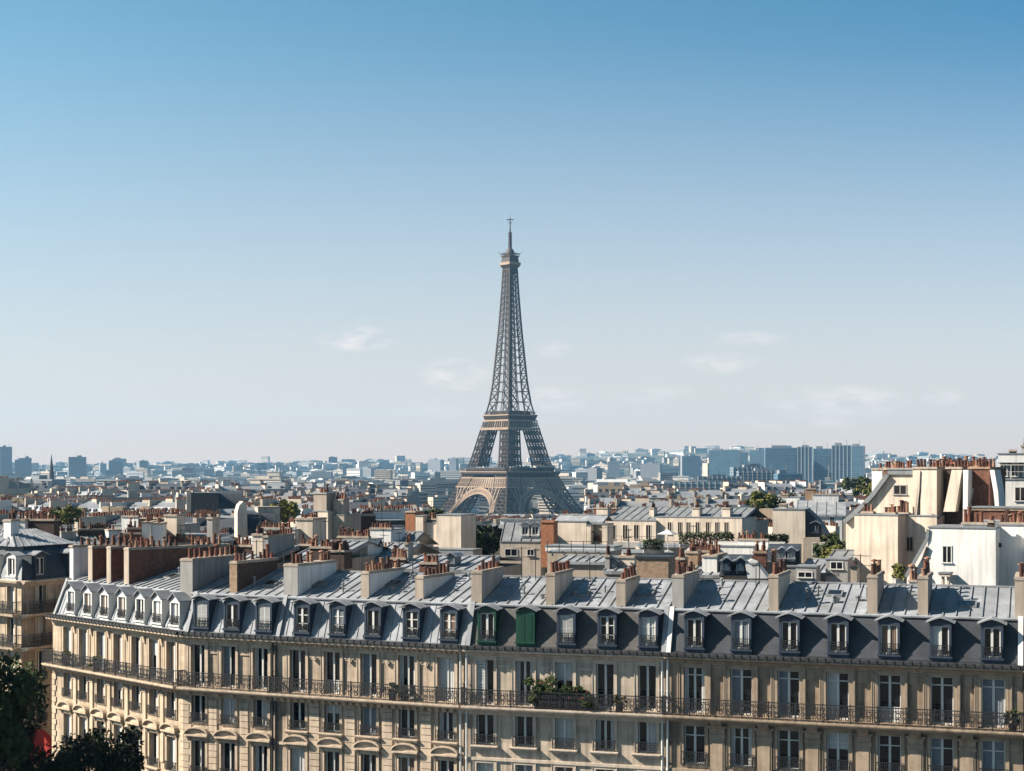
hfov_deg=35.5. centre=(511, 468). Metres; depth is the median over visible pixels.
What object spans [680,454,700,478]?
high-rise building
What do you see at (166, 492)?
distant house
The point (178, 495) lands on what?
city house
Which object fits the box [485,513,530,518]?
distant house
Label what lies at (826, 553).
tree
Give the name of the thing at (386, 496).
city house
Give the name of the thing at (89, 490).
distant house
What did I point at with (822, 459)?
glass tower
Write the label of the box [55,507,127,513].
city block
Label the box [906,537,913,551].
window
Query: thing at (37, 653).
window
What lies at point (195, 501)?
house
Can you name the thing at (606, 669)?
window
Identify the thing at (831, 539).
tree
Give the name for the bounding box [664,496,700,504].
city house
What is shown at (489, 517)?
city house
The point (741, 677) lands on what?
window
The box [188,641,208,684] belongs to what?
window
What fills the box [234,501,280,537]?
house
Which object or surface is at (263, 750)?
window
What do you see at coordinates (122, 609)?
corner building
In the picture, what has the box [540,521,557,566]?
brick chimney
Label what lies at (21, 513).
city house
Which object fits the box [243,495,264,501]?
city house
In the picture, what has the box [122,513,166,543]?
house
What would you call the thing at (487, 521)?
city house
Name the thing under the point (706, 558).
house
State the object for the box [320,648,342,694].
window
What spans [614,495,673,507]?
city house
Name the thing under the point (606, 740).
window
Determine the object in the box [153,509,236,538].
city house
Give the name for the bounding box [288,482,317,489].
distant house
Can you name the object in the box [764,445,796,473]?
glass tower
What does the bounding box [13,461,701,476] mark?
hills
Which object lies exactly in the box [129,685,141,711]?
window
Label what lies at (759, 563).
roof aerial
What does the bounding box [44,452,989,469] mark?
hills
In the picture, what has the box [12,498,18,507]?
city house
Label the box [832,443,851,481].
glass tower
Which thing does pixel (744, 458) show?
glass tower
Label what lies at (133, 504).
city house
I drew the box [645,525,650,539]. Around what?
window
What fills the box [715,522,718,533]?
window
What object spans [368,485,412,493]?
distant house
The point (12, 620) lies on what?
window
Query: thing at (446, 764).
window
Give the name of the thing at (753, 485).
distant house
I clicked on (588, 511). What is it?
city house
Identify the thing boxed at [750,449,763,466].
glass tower
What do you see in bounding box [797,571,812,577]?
window
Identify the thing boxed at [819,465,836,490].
office building
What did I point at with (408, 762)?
window
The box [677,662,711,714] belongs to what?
window
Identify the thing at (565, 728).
window
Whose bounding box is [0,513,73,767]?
apartment building
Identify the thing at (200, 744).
window
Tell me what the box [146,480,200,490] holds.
distant house
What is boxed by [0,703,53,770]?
tree
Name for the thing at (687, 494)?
distant house
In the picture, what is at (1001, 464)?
window
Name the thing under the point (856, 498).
city house
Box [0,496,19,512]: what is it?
city house
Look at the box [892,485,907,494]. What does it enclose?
window
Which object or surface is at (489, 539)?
tree
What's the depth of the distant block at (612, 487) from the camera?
1146.91 m
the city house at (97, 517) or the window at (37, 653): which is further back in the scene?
the city house at (97, 517)
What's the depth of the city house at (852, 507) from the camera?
394.07 m
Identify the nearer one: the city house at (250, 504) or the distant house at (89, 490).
the city house at (250, 504)
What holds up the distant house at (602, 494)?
on the ground
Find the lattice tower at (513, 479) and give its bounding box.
[439,218,583,513]
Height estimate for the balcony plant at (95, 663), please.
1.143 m
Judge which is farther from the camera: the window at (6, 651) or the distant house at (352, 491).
the distant house at (352, 491)
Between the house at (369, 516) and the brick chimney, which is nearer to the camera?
the brick chimney
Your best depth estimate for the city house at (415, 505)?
551.79 m
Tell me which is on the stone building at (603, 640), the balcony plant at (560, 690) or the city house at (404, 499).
the balcony plant at (560, 690)
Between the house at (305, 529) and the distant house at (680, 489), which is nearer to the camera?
the house at (305, 529)
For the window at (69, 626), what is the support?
in the corner building at (122, 609)
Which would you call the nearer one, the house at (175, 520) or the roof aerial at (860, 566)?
the roof aerial at (860, 566)
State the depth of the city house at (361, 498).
546.89 m
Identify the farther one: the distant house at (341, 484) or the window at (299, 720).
the distant house at (341, 484)
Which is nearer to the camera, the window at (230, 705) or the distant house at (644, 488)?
the window at (230, 705)
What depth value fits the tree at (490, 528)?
212.03 m
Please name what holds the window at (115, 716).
in the corner building at (122, 609)
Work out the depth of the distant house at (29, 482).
1247.82 m
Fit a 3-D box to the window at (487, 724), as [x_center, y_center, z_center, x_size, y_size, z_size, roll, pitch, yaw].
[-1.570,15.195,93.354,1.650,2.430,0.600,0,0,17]
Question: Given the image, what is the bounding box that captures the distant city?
[0,445,999,513]
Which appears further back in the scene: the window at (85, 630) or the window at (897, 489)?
the window at (897, 489)
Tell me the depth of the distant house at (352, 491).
957.52 m
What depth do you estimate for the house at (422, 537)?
158.93 m
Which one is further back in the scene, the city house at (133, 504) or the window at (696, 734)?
the city house at (133, 504)
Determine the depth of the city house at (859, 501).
445.89 m
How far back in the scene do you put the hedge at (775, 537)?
166.32 m
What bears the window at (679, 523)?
in the house at (642, 523)
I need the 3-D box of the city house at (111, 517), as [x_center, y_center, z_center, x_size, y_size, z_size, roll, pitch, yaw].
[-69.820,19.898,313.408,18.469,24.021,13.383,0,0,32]
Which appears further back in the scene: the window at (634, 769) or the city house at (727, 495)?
the city house at (727, 495)
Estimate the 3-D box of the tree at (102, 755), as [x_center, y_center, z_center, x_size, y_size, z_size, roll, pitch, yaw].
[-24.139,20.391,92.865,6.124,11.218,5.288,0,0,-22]
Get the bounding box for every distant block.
[18,488,74,495]
[297,489,341,493]
[307,490,363,495]
[419,491,427,505]
[597,482,651,491]
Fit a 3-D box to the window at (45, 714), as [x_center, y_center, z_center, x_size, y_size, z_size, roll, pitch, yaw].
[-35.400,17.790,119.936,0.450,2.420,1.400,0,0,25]
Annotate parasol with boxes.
[657,530,677,534]
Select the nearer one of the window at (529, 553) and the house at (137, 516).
the window at (529, 553)
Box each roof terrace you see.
[622,549,674,554]
[635,544,687,556]
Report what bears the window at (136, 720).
in the corner building at (122, 609)
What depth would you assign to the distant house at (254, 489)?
888.51 m
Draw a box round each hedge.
[642,538,664,553]
[679,531,734,547]
[765,533,789,542]
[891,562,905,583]
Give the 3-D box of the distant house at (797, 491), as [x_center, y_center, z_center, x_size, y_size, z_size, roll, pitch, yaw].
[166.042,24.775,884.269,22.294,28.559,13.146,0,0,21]
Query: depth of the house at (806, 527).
177.31 m
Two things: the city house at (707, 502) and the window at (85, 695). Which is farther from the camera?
the city house at (707, 502)
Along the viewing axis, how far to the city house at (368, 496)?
799.77 m
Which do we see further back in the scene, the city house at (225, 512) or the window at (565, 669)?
the city house at (225, 512)
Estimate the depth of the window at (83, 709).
111.04 m
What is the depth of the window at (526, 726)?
92.83 m
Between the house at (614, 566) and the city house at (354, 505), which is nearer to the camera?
the house at (614, 566)
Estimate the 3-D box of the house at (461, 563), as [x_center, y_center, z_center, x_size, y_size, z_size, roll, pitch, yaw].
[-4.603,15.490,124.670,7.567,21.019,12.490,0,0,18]
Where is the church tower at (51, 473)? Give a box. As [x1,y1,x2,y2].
[49,454,53,478]
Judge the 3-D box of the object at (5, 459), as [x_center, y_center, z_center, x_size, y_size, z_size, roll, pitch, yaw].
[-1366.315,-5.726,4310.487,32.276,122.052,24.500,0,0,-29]
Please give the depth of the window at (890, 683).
86.57 m
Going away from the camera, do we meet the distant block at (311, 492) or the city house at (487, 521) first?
the city house at (487, 521)
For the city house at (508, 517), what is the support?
on the ground
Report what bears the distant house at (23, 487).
on the ground
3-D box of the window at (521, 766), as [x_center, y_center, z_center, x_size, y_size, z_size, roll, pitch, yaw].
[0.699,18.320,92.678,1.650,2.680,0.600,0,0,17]
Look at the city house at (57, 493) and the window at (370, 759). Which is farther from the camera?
the city house at (57, 493)
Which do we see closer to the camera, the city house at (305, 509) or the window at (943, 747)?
the window at (943, 747)
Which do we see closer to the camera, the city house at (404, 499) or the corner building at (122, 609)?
the corner building at (122, 609)
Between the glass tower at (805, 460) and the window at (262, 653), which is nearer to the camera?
the window at (262, 653)
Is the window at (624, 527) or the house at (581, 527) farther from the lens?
the window at (624, 527)
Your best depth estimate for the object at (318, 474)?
3600.36 m
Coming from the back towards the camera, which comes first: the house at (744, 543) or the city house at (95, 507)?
the city house at (95, 507)
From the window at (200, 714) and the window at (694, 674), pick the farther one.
the window at (200, 714)
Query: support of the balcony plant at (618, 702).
on the stone building at (603, 640)
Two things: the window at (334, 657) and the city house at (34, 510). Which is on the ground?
the city house at (34, 510)
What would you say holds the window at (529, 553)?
in the house at (525, 534)
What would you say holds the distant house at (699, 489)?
on the ground
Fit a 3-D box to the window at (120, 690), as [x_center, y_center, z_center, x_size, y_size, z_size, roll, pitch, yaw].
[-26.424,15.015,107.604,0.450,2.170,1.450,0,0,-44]
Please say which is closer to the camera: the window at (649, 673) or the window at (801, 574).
the window at (649, 673)
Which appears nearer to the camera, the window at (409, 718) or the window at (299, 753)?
the window at (409, 718)
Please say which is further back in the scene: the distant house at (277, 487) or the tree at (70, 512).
the distant house at (277, 487)
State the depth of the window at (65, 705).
112.63 m
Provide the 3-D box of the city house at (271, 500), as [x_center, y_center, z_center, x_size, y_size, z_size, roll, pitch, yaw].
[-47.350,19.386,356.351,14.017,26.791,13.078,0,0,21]
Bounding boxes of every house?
[0,476,17,495]
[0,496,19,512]
[0,507,115,528]
[2,510,79,544]
[9,478,29,492]
[9,511,39,515]
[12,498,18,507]
[16,509,91,515]
[17,477,32,485]
[17,493,71,497]
[18,504,28,510]
[24,495,75,512]
[29,485,77,495]
[30,496,77,501]
[31,490,70,496]
[33,481,53,488]
[58,494,103,499]
[60,519,121,543]
[68,499,125,511]
[77,485,126,496]
[77,497,108,503]
[82,510,136,515]
[103,480,145,492]
[105,508,198,523]
[111,509,200,532]
[113,491,151,496]
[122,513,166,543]
[123,498,148,509]
[126,479,146,488]
[143,507,186,512]
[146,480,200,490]
[146,489,179,497]
[148,496,185,511]
[151,493,164,496]
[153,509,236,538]
[163,509,225,544]
[174,491,209,498]
[180,488,220,493]
[186,490,242,513]
[187,503,259,515]
[188,487,213,490]
[194,509,295,517]
[200,479,230,489]
[201,529,233,543]
[214,483,266,493]
[214,488,250,496]
[216,526,306,567]
[219,510,234,516]
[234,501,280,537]
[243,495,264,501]
[244,518,294,543]
[246,490,277,496]
[247,502,254,506]
[250,498,307,505]
[260,479,290,493]
[260,495,313,517]
[261,512,326,555]
[278,490,307,495]
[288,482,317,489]
[296,487,331,491]
[297,534,387,570]
[300,484,360,539]
[300,504,410,519]
[308,497,378,510]
[319,488,343,493]
[334,480,375,489]
[335,495,388,506]
[337,525,440,563]
[339,493,375,498]
[343,487,370,493]
[349,506,404,534]
[365,491,397,498]
[366,498,402,505]
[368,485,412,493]
[369,521,438,554]
[375,486,414,504]
[377,498,407,504]
[382,505,430,510]
[385,496,406,502]
[390,532,520,574]
[392,484,418,505]
[404,502,428,509]
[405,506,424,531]
[415,512,482,554]
[476,518,502,562]
[477,515,546,519]
[480,517,551,524]
[483,515,510,519]
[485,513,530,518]
[493,515,520,524]
[499,519,546,575]
[531,514,558,518]
[545,541,622,576]
[555,514,613,544]
[562,509,592,513]
[583,494,635,512]
[584,490,620,502]
[586,496,641,514]
[593,501,767,548]
[603,546,638,576]
[609,493,640,497]
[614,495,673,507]
[620,489,673,499]
[622,485,662,491]
[635,554,675,577]
[639,484,668,488]
[640,530,786,580]
[642,501,722,506]
[662,488,685,491]
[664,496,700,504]
[673,488,723,498]
[675,540,742,579]
[694,488,723,492]
[694,494,740,506]
[720,480,750,490]
[720,540,768,577]
[723,486,765,498]
[723,501,793,508]
[725,493,764,499]
[738,480,759,487]
[738,502,751,506]
[754,479,782,483]
[756,480,806,492]
[757,518,839,544]
[765,489,804,506]
[766,543,802,580]
[769,491,804,495]
[772,503,829,563]
[785,479,807,484]
[790,487,832,494]
[790,493,843,499]
[795,549,859,581]
[797,484,845,548]
[804,490,859,500]
[834,482,864,497]
[843,456,1005,583]
[846,497,865,509]
[846,506,857,516]
[850,504,859,509]
[854,495,866,500]
[905,506,1023,585]
[997,443,1023,505]
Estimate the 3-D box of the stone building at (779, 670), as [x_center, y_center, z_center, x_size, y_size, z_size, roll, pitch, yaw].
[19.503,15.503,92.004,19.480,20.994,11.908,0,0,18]
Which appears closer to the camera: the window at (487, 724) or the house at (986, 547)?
the window at (487, 724)
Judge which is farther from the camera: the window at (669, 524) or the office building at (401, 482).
the office building at (401, 482)
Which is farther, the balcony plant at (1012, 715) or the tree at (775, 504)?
the tree at (775, 504)
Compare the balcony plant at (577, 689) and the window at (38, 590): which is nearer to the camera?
the balcony plant at (577, 689)
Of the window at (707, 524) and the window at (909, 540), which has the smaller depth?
the window at (909, 540)
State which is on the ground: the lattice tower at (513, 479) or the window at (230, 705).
the lattice tower at (513, 479)
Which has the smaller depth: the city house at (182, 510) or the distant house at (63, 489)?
the city house at (182, 510)
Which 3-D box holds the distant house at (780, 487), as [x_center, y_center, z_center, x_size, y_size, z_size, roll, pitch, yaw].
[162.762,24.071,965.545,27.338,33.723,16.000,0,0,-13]
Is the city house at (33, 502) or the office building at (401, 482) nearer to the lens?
the city house at (33, 502)
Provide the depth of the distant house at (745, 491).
884.01 m
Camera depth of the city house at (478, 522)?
249.01 m
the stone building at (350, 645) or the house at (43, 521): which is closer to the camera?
the stone building at (350, 645)
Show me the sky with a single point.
(249, 230)
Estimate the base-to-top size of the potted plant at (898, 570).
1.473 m
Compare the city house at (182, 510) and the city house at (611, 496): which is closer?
the city house at (182, 510)
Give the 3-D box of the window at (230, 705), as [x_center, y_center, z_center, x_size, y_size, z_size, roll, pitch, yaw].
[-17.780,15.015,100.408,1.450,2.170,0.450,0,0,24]
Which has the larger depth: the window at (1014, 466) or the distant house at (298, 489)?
the distant house at (298, 489)
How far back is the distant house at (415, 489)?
1241.36 m
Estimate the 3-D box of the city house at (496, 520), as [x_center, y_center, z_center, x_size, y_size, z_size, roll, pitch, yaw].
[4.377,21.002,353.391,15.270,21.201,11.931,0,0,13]
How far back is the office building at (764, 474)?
1850.00 m
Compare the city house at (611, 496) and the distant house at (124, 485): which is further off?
the distant house at (124, 485)
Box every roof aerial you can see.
[248,540,264,558]
[339,551,348,571]
[412,542,418,573]
[514,547,521,577]
[529,548,539,579]
[748,562,769,583]
[848,554,869,587]
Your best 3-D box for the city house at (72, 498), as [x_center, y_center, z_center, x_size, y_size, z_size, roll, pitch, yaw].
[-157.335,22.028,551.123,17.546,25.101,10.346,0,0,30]
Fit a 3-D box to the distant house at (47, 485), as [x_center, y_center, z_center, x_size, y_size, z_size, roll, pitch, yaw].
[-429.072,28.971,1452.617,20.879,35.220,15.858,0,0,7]
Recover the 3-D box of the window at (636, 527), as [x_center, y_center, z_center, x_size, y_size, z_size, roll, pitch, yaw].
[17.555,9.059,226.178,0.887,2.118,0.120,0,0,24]
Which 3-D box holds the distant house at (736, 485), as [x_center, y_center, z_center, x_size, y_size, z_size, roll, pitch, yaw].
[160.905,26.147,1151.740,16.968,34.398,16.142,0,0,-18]
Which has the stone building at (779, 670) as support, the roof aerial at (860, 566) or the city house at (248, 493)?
the roof aerial at (860, 566)
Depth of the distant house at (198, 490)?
883.25 m
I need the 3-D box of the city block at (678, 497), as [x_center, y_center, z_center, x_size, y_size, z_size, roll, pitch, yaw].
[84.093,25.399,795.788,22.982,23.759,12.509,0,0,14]
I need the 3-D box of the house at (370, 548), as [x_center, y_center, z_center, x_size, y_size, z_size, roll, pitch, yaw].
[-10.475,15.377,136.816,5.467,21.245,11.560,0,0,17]
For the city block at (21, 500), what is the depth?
611.46 m
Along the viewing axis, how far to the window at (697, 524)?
223.11 m
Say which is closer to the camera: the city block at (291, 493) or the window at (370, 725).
the window at (370, 725)
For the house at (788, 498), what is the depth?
329.02 m
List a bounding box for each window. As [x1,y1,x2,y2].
[5,586,15,611]
[5,617,15,643]
[5,650,15,675]
[34,585,47,610]
[34,617,47,642]
[34,649,47,679]
[34,688,47,720]
[57,700,72,745]
[61,623,71,663]
[61,672,72,697]
[72,704,88,742]
[77,625,88,665]
[77,675,88,700]
[90,707,106,741]
[94,628,106,658]
[95,678,106,704]
[107,711,123,746]
[111,630,123,673]
[112,681,123,708]
[124,715,141,767]
[129,633,141,676]
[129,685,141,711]
[142,718,160,770]
[147,635,159,677]
[147,688,159,715]
[159,722,178,770]
[164,638,177,682]
[164,691,177,719]
[183,726,209,770]
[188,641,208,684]
[188,695,207,722]
[213,728,239,770]
[217,642,238,687]
[218,697,237,725]
[245,731,271,770]
[250,644,270,689]
[250,699,270,727]
[282,734,309,770]
[284,702,308,734]
[286,646,308,692]
[316,737,344,770]
[318,704,343,737]
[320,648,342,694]
[353,740,381,770]
[354,706,380,740]
[357,649,379,696]
[391,743,419,770]
[392,709,418,743]
[395,651,417,699]
[430,746,459,770]
[431,712,458,746]
[434,653,457,701]
[470,714,498,749]
[473,655,496,703]
[473,760,496,770]
[505,549,517,556]
[509,716,537,751]
[512,657,535,704]
[512,762,535,770]
[526,549,534,555]
[549,718,577,753]
[551,658,575,705]
[551,764,575,770]
[589,720,618,756]
[592,660,616,708]
[592,766,616,770]
[613,525,615,539]
[622,525,627,539]
[632,722,660,758]
[634,525,638,539]
[634,661,659,710]
[634,769,659,770]
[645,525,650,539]
[667,522,671,530]
[677,522,681,534]
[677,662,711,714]
[680,722,707,765]
[686,522,689,534]
[695,522,699,533]
[705,522,709,532]
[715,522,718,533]
[723,664,758,716]
[724,522,728,532]
[727,724,754,768]
[770,666,805,719]
[774,727,802,770]
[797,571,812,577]
[819,668,855,721]
[823,729,851,770]
[829,561,843,569]
[871,670,907,724]
[874,732,904,770]
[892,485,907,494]
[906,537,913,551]
[923,672,960,726]
[926,734,956,770]
[941,545,952,563]
[974,674,1012,728]
[978,737,1008,770]
[1000,463,1007,476]
[1010,463,1018,476]
[1014,487,1023,500]
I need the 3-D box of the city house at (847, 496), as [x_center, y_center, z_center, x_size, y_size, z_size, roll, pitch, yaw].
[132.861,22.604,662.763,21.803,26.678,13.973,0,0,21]
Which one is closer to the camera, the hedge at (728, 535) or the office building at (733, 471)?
the hedge at (728, 535)
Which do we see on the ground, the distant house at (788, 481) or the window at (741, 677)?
the distant house at (788, 481)
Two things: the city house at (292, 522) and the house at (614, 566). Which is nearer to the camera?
the house at (614, 566)
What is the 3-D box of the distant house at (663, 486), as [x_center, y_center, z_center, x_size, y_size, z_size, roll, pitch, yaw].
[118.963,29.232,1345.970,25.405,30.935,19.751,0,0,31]
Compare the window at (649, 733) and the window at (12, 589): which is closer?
the window at (649, 733)
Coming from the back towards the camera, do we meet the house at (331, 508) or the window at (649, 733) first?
the house at (331, 508)
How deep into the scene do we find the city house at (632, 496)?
607.20 m
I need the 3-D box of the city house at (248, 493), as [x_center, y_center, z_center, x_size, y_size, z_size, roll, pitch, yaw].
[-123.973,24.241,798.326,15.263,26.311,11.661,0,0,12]
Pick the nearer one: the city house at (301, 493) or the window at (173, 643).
the window at (173, 643)
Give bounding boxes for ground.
[472,500,530,515]
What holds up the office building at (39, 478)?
on the ground
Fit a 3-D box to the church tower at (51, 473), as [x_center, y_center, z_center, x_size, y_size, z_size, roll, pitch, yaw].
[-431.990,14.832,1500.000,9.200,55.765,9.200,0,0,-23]
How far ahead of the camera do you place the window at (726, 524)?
221.43 m
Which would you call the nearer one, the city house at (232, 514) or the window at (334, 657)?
the window at (334, 657)
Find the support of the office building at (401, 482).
on the ground
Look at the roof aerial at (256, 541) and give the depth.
106.36 m
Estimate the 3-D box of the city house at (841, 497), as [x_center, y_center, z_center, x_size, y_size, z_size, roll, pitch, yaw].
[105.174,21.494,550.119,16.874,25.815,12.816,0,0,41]
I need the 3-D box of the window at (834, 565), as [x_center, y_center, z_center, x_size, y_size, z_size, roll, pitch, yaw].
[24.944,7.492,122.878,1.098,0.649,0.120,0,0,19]
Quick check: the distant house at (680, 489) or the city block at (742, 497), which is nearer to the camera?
the city block at (742, 497)
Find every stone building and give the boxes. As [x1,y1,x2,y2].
[176,544,283,770]
[268,550,504,770]
[460,556,671,770]
[662,556,1023,770]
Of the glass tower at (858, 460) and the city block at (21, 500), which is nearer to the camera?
the city block at (21, 500)
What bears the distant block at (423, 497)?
on the ground
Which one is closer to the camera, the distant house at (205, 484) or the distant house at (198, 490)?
the distant house at (198, 490)
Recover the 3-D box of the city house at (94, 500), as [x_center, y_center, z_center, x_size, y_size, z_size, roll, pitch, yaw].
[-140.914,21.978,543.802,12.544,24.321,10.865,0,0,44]
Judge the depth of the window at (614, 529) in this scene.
227.57 m
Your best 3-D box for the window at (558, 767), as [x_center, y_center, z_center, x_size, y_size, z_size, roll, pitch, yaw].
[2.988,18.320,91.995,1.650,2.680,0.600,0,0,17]
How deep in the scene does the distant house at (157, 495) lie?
874.53 m
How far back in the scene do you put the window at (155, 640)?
104.70 m
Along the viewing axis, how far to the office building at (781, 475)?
1800.49 m
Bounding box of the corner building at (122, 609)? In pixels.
[41,532,229,770]
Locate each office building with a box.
[24,468,65,485]
[389,476,413,487]
[673,480,721,489]
[694,469,741,483]
[730,465,765,475]
[737,468,776,482]
[773,470,802,482]
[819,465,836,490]
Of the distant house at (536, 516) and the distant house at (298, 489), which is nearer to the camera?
the distant house at (536, 516)
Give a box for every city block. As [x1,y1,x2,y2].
[0,494,37,505]
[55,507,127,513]
[89,506,147,514]
[98,490,173,501]
[263,491,313,500]
[656,495,702,500]
[712,494,750,501]
[756,508,772,518]
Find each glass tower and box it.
[709,449,740,475]
[741,450,747,466]
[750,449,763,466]
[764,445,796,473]
[797,445,812,482]
[813,446,831,482]
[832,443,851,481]
[852,440,864,478]
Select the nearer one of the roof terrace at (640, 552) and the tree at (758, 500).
the roof terrace at (640, 552)
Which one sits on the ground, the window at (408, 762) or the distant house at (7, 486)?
the distant house at (7, 486)
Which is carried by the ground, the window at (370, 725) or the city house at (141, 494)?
the city house at (141, 494)
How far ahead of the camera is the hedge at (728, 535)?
192.34 m
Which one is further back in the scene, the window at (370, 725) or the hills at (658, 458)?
the hills at (658, 458)
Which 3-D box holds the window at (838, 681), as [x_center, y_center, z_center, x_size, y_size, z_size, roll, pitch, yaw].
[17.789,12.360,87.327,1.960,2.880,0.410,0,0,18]
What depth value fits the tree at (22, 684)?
93.03 m
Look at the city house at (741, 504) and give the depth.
397.22 m
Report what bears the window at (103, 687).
in the corner building at (122, 609)
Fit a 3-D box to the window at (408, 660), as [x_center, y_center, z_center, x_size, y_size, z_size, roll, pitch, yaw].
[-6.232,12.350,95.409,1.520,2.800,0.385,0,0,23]
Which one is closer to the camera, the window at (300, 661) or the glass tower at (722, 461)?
the window at (300, 661)
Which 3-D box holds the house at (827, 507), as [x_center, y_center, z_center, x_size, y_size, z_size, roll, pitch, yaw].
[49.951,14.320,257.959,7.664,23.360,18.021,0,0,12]
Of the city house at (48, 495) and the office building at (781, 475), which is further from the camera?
the office building at (781, 475)
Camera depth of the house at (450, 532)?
174.59 m
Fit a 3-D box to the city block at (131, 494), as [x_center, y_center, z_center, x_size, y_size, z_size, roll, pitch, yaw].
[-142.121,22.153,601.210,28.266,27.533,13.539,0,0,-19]
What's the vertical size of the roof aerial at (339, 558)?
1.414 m
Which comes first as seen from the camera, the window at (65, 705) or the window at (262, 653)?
the window at (262, 653)
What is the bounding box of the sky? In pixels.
[0,0,1023,465]
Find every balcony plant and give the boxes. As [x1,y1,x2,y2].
[63,649,71,665]
[89,655,101,671]
[384,682,398,698]
[524,674,558,708]
[555,688,565,709]
[561,683,593,710]
[614,694,627,711]
[1003,708,1022,731]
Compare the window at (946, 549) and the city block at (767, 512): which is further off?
the city block at (767, 512)
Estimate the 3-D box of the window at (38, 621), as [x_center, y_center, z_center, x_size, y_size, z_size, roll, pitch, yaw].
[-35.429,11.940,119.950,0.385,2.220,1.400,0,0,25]
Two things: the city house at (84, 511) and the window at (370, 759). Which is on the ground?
the city house at (84, 511)
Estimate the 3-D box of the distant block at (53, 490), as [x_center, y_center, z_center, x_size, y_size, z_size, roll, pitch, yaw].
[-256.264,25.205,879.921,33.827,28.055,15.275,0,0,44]
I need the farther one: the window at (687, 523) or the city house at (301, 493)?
the city house at (301, 493)
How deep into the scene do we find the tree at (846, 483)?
558.77 m
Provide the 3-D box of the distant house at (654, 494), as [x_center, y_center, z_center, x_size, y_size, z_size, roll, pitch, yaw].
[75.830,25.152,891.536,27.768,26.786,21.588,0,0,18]
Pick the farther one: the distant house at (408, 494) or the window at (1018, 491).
the distant house at (408, 494)
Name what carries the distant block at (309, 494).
on the ground
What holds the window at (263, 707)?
in the stone building at (228, 671)
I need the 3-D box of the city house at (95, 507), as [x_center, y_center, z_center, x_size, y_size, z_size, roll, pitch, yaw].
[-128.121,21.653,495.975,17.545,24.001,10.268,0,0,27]
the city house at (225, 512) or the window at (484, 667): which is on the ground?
the city house at (225, 512)
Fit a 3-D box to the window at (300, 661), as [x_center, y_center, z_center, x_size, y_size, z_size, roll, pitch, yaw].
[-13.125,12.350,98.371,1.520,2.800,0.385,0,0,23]
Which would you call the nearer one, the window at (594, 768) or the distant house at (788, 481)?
the window at (594, 768)
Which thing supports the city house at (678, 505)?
on the ground
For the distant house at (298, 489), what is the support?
on the ground
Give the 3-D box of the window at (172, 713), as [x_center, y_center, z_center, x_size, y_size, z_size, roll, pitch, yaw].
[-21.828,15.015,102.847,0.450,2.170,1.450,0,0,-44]
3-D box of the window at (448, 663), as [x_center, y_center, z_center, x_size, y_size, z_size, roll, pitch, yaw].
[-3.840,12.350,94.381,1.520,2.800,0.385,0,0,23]
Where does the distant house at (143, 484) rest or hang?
on the ground
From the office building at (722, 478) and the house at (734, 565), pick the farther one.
the office building at (722, 478)
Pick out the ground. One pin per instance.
(483, 511)
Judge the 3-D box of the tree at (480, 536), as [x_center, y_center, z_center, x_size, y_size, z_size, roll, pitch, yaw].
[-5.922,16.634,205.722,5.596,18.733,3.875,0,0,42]
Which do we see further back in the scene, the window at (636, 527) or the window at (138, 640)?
the window at (636, 527)
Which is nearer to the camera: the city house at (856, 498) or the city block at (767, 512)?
the city block at (767, 512)
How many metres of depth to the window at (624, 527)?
226.96 m
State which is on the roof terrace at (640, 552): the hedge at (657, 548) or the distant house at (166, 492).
the hedge at (657, 548)
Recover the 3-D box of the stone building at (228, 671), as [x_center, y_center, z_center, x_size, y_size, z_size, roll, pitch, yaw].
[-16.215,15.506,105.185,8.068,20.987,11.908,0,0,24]
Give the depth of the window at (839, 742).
87.41 m
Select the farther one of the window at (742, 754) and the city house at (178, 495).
the city house at (178, 495)
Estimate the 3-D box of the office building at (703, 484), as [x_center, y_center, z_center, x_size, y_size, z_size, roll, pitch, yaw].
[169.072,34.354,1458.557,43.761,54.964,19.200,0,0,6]
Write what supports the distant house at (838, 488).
on the ground
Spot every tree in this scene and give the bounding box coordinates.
[0,649,49,770]
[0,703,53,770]
[35,758,53,770]
[44,725,144,770]
[48,506,65,525]
[57,505,83,527]
[268,499,300,522]
[424,507,444,514]
[476,524,501,554]
[476,530,484,547]
[483,523,499,554]
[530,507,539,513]
[745,490,774,509]
[763,494,785,508]
[812,531,845,557]
[819,544,845,558]
[840,475,869,497]
[854,480,871,496]
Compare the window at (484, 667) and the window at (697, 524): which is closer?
the window at (484, 667)

